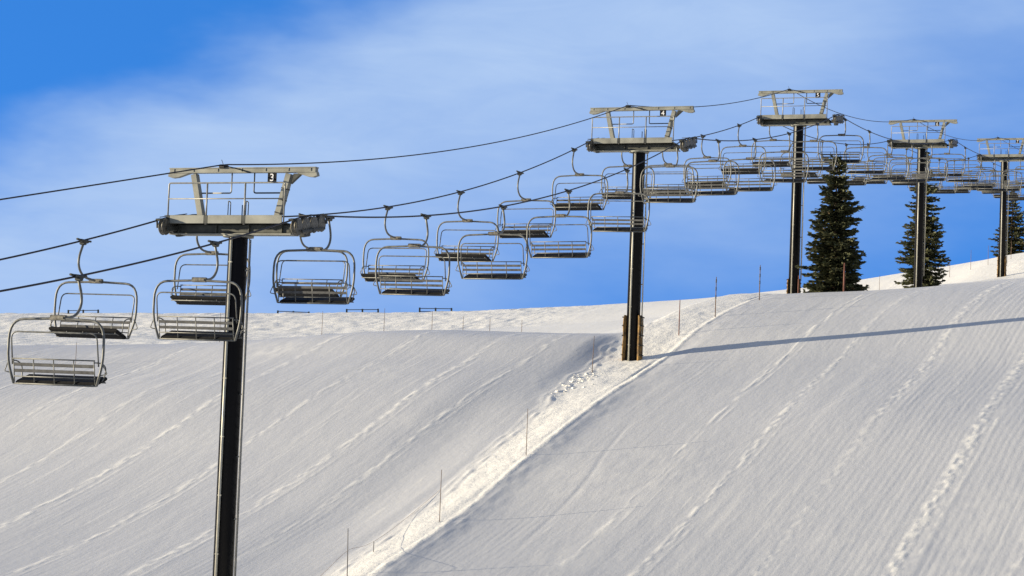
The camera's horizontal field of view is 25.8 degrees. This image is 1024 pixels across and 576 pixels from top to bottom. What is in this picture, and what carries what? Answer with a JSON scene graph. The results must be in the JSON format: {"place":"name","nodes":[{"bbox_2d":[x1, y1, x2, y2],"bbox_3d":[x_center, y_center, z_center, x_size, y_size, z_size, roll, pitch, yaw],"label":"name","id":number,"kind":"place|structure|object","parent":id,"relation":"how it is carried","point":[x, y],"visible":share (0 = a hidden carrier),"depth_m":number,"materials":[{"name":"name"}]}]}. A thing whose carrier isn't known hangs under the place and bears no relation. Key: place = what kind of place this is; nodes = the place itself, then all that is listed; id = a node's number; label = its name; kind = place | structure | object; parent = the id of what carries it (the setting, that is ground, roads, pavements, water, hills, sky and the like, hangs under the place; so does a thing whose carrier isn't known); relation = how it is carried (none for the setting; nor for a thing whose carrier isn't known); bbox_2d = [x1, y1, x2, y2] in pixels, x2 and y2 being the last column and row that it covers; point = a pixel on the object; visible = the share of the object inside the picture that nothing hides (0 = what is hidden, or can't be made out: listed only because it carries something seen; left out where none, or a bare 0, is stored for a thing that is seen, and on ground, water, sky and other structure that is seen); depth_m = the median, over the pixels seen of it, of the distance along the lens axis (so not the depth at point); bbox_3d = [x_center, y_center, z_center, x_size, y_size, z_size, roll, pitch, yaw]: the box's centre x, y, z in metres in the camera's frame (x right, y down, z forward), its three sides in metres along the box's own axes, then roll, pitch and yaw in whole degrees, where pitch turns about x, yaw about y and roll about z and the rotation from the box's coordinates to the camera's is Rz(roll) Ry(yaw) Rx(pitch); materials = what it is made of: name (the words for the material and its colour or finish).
{"place":"outdoors","nodes":[
{"label":"outdoors","id":0,"kind":"place"},
{"bbox_2d":[0,253,1023,575],"bbox_3d":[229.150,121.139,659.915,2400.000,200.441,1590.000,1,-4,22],"label":"snow ground","id":1,"kind":"structure","parent":0,"point":[876,429],"depth_m":76.64,"materials":[{"name":"white snow"}]},
{"bbox_2d":[67,309,98,313],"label":"ridge barrier","id":2,"kind":"object","parent":1,"relation":"on","point":[82,311],"visible":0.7,"depth_m":225.41,"materials":[{"name":"metal"}]},
{"bbox_2d":[156,161,327,575],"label":"lift tower","id":3,"kind":"structure","parent":1,"relation":"on","point":[201,222],"depth_m":57.64,"materials":[{"name":"black metal"}]},
{"bbox_2d":[0,117,1020,260],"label":"haul cable","id":4,"kind":"object","parent":3,"relation":"attached to","point":[383,207],"visible":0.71,"depth_m":71.46,"materials":[{"name":"metal"}]},
{"bbox_2d":[49,238,137,338],"bbox_3d":[-10.408,0.018,54.792,2.478,2.376,1.177,1,-5,20],"label":"lift chair","id":5,"kind":"object","parent":4,"relation":"hanging from","point":[111,332],"visible":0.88,"depth_m":54.93,"materials":[{"name":"metal"}]},
{"bbox_2d":[170,236,250,305],"bbox_3d":[-8.278,-0.743,60.201,2.479,2.376,1.177,1,-3,21],"label":"lift chair","id":6,"kind":"object","parent":4,"relation":"hanging from","point":[204,299],"visible":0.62,"depth_m":60.52,"materials":[{"name":"metal"}]},
{"bbox_2d":[275,213,348,296],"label":"lift chair","id":7,"kind":"object","parent":4,"relation":"hanging from","point":[314,295],"visible":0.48,"depth_m":65.88,"materials":[{"name":"metal"}]},
{"bbox_2d":[360,205,429,282],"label":"lift chair","id":8,"kind":"object","parent":4,"relation":"hanging from","point":[369,277],"visible":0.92,"depth_m":71.56,"materials":[{"name":"metal"}]},
{"bbox_2d":[434,190,498,260],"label":"lift chair","id":9,"kind":"object","parent":4,"relation":"hanging from","point":[469,256],"visible":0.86,"depth_m":76.97,"materials":[{"name":"metal"}]},
{"bbox_2d":[495,170,556,237],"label":"lift chair","id":10,"kind":"object","parent":4,"relation":"hanging from","point":[538,233],"visible":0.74,"depth_m":82.18,"materials":[{"name":"metal"}]},
{"bbox_2d":[550,147,608,210],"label":"lift chair","id":11,"kind":"object","parent":4,"relation":"hanging from","point":[579,206],"visible":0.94,"depth_m":87.60,"materials":[{"name":"metal"}]},
{"bbox_2d":[599,152,654,199],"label":"lift chair","id":12,"kind":"object","parent":4,"relation":"hanging from","point":[619,196],"visible":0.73,"depth_m":93.10,"materials":[{"name":"metal"}]},
{"bbox_2d":[645,152,693,193],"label":"lift chair","id":13,"kind":"object","parent":4,"relation":"hanging from","point":[664,164],"visible":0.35,"depth_m":98.24,"materials":[{"name":"metal"}]},
{"bbox_2d":[682,134,731,187],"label":"lift chair","id":14,"kind":"object","parent":4,"relation":"hanging from","point":[707,178],"visible":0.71,"depth_m":103.89,"materials":[{"name":"metal"}]},
{"bbox_2d":[718,123,766,174],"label":"lift chair","id":15,"kind":"object","parent":4,"relation":"hanging from","point":[752,170],"visible":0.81,"depth_m":109.38,"materials":[{"name":"metal"}]},
{"bbox_2d":[750,126,792,167],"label":"lift chair","id":16,"kind":"object","parent":4,"relation":"hanging from","point":[782,163],"visible":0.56,"depth_m":114.73,"materials":[{"name":"metal"}]},
{"bbox_2d":[778,151,822,177],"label":"lift chair","id":17,"kind":"object","parent":4,"relation":"hanging from","point":[813,174],"visible":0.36,"depth_m":119.80,"materials":[{"name":"metal"}]},
{"bbox_2d":[806,139,845,183],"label":"lift chair","id":18,"kind":"object","parent":4,"relation":"hanging from","point":[815,181],"visible":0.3,"depth_m":125.28,"materials":[{"name":"metal"}]},
{"bbox_2d":[829,143,869,185],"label":"lift chair","id":19,"kind":"object","parent":4,"relation":"hanging from","point":[856,183],"visible":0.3,"depth_m":130.40,"materials":[{"name":"metal"}]},
{"bbox_2d":[851,143,889,183],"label":"lift chair","id":20,"kind":"object","parent":4,"relation":"hanging from","point":[875,182],"visible":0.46,"depth_m":135.74,"materials":[{"name":"metal"}]},
{"bbox_2d":[872,140,907,176],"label":"lift chair","id":21,"kind":"object","parent":4,"relation":"hanging from","point":[888,141],"visible":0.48,"depth_m":141.17,"materials":[{"name":"metal"}]},
{"bbox_2d":[891,149,925,184],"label":"lift chair","id":22,"kind":"object","parent":4,"relation":"hanging from","point":[904,164],"visible":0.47,"depth_m":146.47,"materials":[{"name":"metal"}]},
{"bbox_2d":[907,170,942,190],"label":"lift chair","id":23,"kind":"object","parent":4,"relation":"hanging from","point":[936,187],"visible":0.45,"depth_m":151.63,"materials":[{"name":"metal"}]},
{"bbox_2d":[930,159,957,193],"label":"lift chair","id":24,"kind":"object","parent":4,"relation":"hanging from","point":[946,191],"visible":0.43,"depth_m":156.77,"materials":[{"name":"metal"}]},
{"bbox_2d":[942,159,972,192],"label":"lift chair","id":25,"kind":"object","parent":4,"relation":"hanging from","point":[962,190],"visible":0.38,"depth_m":162.06,"materials":[{"name":"metal"}]},
{"bbox_2d":[953,157,985,189],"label":"lift chair","id":26,"kind":"object","parent":4,"relation":"hanging from","point":[969,184],"visible":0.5,"depth_m":167.49,"materials":[{"name":"metal"}]},
{"bbox_2d":[968,166,998,185],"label":"lift chair","id":27,"kind":"object","parent":4,"relation":"hanging from","point":[985,173],"visible":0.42,"depth_m":173.00,"materials":[{"name":"metal"}]},
{"bbox_2d":[981,163,1009,193],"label":"lift chair","id":28,"kind":"object","parent":4,"relation":"hanging from","point":[991,192],"visible":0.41,"depth_m":178.13,"materials":[{"name":"metal"}]},
{"bbox_2d":[991,181,1021,197],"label":"lift chair","id":29,"kind":"object","parent":4,"relation":"hanging from","point":[1010,196],"visible":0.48,"depth_m":183.37,"materials":[{"name":"metal"}]},
{"bbox_2d":[1009,172,1023,200],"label":"lift chair","id":30,"kind":"object","parent":4,"relation":"hanging from","point":[1016,199],"visible":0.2,"depth_m":188.56,"materials":[{"name":"metal"}]},
{"bbox_2d":[0,114,1021,291],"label":"haul cable","id":31,"kind":"object","parent":3,"relation":"attached to","point":[51,281],"visible":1,"depth_m":61.36,"materials":[{"name":"metal"}]},
{"bbox_2d":[4,273,106,386],"bbox_3d":[-9.324,0.878,47.120,2.478,2.376,1.177,1,-4,21],"label":"lift chair","id":32,"kind":"object","parent":31,"relation":"hanging from","point":[62,380],"visible":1,"depth_m":46.69,"materials":[{"name":"metal"}]},
{"bbox_2d":[150,240,244,341],"bbox_3d":[-7.150,0.060,52.605,2.478,2.376,1.177,1,-3,20],"label":"lift chair","id":33,"kind":"object","parent":31,"relation":"hanging from","point":[196,335],"visible":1,"depth_m":52.17,"materials":[{"name":"metal"}]},
{"bbox_2d":[270,215,356,304],"bbox_3d":[-4.934,-0.731,58.213,2.478,2.376,1.177,1,-5,20],"label":"lift chair","id":34,"kind":"object","parent":31,"relation":"hanging from","point":[295,299],"visible":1,"depth_m":57.73,"materials":[{"name":"metal"}]},
{"bbox_2d":[373,213,451,295],"bbox_3d":[-2.623,-0.946,63.968,2.478,2.376,1.177,1,-3,23],"label":"lift chair","id":35,"kind":"object","parent":31,"relation":"hanging from","point":[411,291],"visible":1,"depth_m":63.53,"materials":[{"name":"metal"}]},
{"bbox_2d":[455,204,529,279],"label":"lift chair","id":36,"kind":"object","parent":31,"relation":"hanging from","point":[503,276],"visible":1,"depth_m":69.16,"materials":[{"name":"metal"}]},
{"bbox_2d":[525,189,593,257],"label":"lift chair","id":37,"kind":"object","parent":31,"relation":"hanging from","point":[558,254],"visible":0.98,"depth_m":74.67,"materials":[{"name":"metal"}]},
{"bbox_2d":[586,168,650,231],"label":"lift chair","id":38,"kind":"object","parent":31,"relation":"hanging from","point":[622,229],"visible":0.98,"depth_m":80.23,"materials":[{"name":"metal"}]},
{"bbox_2d":[638,143,699,202],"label":"lift chair","id":39,"kind":"object","parent":31,"relation":"hanging from","point":[672,200],"visible":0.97,"depth_m":85.73,"materials":[{"name":"metal"}]},
{"bbox_2d":[683,139,740,195],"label":"lift chair","id":40,"kind":"object","parent":31,"relation":"hanging from","point":[710,193],"visible":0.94,"depth_m":91.15,"materials":[{"name":"metal"}]},
{"bbox_2d":[723,138,776,191],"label":"lift chair","id":41,"kind":"object","parent":31,"relation":"hanging from","point":[748,189],"visible":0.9,"depth_m":96.35,"materials":[{"name":"metal"}]},
{"bbox_2d":[757,132,809,182],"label":"lift chair","id":42,"kind":"object","parent":31,"relation":"hanging from","point":[783,180],"visible":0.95,"depth_m":101.71,"materials":[{"name":"metal"}]},
{"bbox_2d":[787,122,837,170],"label":"lift chair","id":43,"kind":"object","parent":31,"relation":"hanging from","point":[822,168],"visible":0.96,"depth_m":106.81,"materials":[{"name":"metal"}]},
{"bbox_2d":[816,118,864,162],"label":"lift chair","id":44,"kind":"object","parent":31,"relation":"hanging from","point":[852,160],"visible":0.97,"depth_m":111.98,"materials":[{"name":"metal"}]},
{"bbox_2d":[843,130,888,173],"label":"lift chair","id":45,"kind":"object","parent":31,"relation":"hanging from","point":[867,171],"visible":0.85,"depth_m":117.24,"materials":[{"name":"metal"}]},
{"bbox_2d":[867,138,909,180],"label":"lift chair","id":46,"kind":"object","parent":31,"relation":"hanging from","point":[887,177],"visible":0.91,"depth_m":122.55,"materials":[{"name":"metal"}]},
{"bbox_2d":[888,143,929,182],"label":"lift chair","id":47,"kind":"object","parent":31,"relation":"hanging from","point":[908,180],"visible":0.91,"depth_m":127.74,"materials":[{"name":"metal"}]},
{"bbox_2d":[907,143,948,180],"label":"lift chair","id":48,"kind":"object","parent":31,"relation":"hanging from","point":[935,179],"visible":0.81,"depth_m":133.01,"materials":[{"name":"metal"}]},
{"bbox_2d":[926,139,965,176],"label":"lift chair","id":49,"kind":"object","parent":31,"relation":"hanging from","point":[953,175],"visible":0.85,"depth_m":138.31,"materials":[{"name":"metal"}]},
{"bbox_2d":[943,147,981,181],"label":"lift chair","id":50,"kind":"object","parent":31,"relation":"hanging from","point":[963,180],"visible":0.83,"depth_m":143.50,"materials":[{"name":"metal"}]},
{"bbox_2d":[959,154,995,187],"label":"lift chair","id":51,"kind":"object","parent":31,"relation":"hanging from","point":[977,186],"visible":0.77,"depth_m":148.78,"materials":[{"name":"metal"}]},
{"bbox_2d":[975,158,1009,190],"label":"lift chair","id":52,"kind":"object","parent":31,"relation":"hanging from","point":[992,189],"visible":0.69,"depth_m":154.01,"materials":[{"name":"metal"}]},
{"bbox_2d":[989,160,1021,190],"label":"lift chair","id":53,"kind":"object","parent":31,"relation":"hanging from","point":[1013,189],"visible":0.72,"depth_m":159.18,"materials":[{"name":"metal"}]},
{"bbox_2d":[1002,157,1023,187],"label":"lift chair","id":54,"kind":"object","parent":31,"relation":"hanging from","point":[1014,173],"visible":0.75,"depth_m":164.69,"materials":[{"name":"metal"}]},
{"bbox_2d":[1013,166,1023,183],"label":"lift chair","id":55,"kind":"object","parent":31,"relation":"hanging from","point":[1018,177],"visible":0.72,"depth_m":170.09,"materials":[{"name":"metal"}]},
{"bbox_2d":[0,89,1023,199],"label":"signal line","id":56,"kind":"object","parent":3,"relation":"attached to","point":[398,156],"visible":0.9,"depth_m":66.14,"materials":[{"name":"metal"}]},
{"bbox_2d":[277,310,309,312],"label":"ridge barrier","id":57,"kind":"object","parent":1,"relation":"on","point":[278,311],"visible":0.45,"depth_m":216.77,"materials":[{"name":"metal"}]},
{"bbox_2d":[347,539,347,575],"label":"marker pole","id":58,"kind":"object","parent":1,"relation":"on","point":[347,557],"visible":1,"depth_m":63.02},
{"bbox_2d":[328,493,435,568],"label":"cord","id":59,"kind":"object","parent":58,"relation":"attached to","point":[375,540],"visible":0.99,"depth_m":65.38,"materials":[{"name":"grey"}]},
{"bbox_2d":[346,309,378,312],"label":"ridge barrier","id":60,"kind":"object","parent":1,"relation":"on","point":[362,310],"visible":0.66,"depth_m":214.07,"materials":[{"name":"metal"}]},
{"bbox_2d":[419,307,451,311],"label":"ridge barrier","id":61,"kind":"object","parent":1,"relation":"on","point":[432,308],"visible":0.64,"depth_m":211.29,"materials":[{"name":"metal"}]},
{"bbox_2d":[439,470,441,521],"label":"marker pole","id":62,"kind":"object","parent":1,"relation":"on","point":[440,496],"visible":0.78,"depth_m":68.02,"materials":[{"name":"brown wood"}]},
{"bbox_2d":[526,410,527,453],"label":"marker pole","id":63,"kind":"object","parent":1,"relation":"on","point":[526,435],"visible":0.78,"depth_m":74.20,"materials":[{"name":"brown wood"}]},
{"bbox_2d":[551,368,601,393],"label":"snow chunks","id":64,"kind":"object","parent":1,"relation":"on","point":[573,380],"visible":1,"depth_m":84.72,"materials":[{"name":"white snow"}]},
{"bbox_2d":[586,103,696,360],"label":"lift tower","id":65,"kind":"structure","parent":1,"relation":"on","point":[633,319],"depth_m":88.20,"materials":[{"name":"black metal"}]},
{"bbox_2d":[678,303,679,334],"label":"marker pole","id":66,"kind":"object","parent":1,"relation":"on","point":[679,318],"visible":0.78,"depth_m":91.17,"materials":[{"name":"red paint"}]},
{"bbox_2d":[715,277,716,316],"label":"marker pole","id":67,"kind":"object","parent":1,"relation":"on","point":[715,296],"visible":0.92,"depth_m":94.43,"materials":[{"name":"brown wood"}]},
{"bbox_2d":[759,265,760,299],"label":"marker pole","id":68,"kind":"object","parent":1,"relation":"on","point":[759,282],"visible":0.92,"depth_m":99.15,"materials":[{"name":"brown wood"}]},
{"bbox_2d":[756,86,844,293],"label":"lift tower","id":69,"kind":"structure","parent":1,"relation":"on","point":[796,122],"depth_m":111.70,"materials":[{"name":"grey metal"}]},
{"bbox_2d":[795,155,870,292],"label":"fir tree","id":70,"kind":"object","parent":1,"relation":"on","point":[835,253],"visible":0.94,"depth_m":108.16,"materials":[{"name":"green plant"}]},
{"bbox_2d":[843,263,844,291],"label":"marker pole","id":71,"kind":"object","parent":1,"relation":"on","point":[844,279],"visible":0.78,"depth_m":105.18,"materials":[{"name":"red paint"}]},
{"bbox_2d":[894,150,951,287],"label":"fir tree","id":72,"kind":"object","parent":1,"relation":"on","point":[932,243],"visible":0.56,"depth_m":147.58,"materials":[{"name":"green plant"}]},
{"bbox_2d":[888,117,957,287],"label":"lift tower","id":73,"kind":"structure","parent":1,"relation":"on","point":[919,258],"depth_m":140.65,"materials":[{"name":"grey metal"}]},
{"bbox_2d":[976,137,1023,276],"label":"lift tower","id":74,"kind":"structure","parent":1,"relation":"on","point":[1003,245],"depth_m":170.36,"materials":[{"name":"grey metal"}]},
{"bbox_2d":[988,192,1023,256],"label":"fir tree","id":75,"kind":"object","parent":1,"relation":"on","point":[1015,230],"visible":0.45,"depth_m":211.95,"materials":[{"name":"green plant"}]},
{"bbox_2d":[0,0,1023,313],"label":"sky","id":76,"kind":"structure","parent":0,"point":[92,91],"materials":[{"name":"blue"}]}
]}

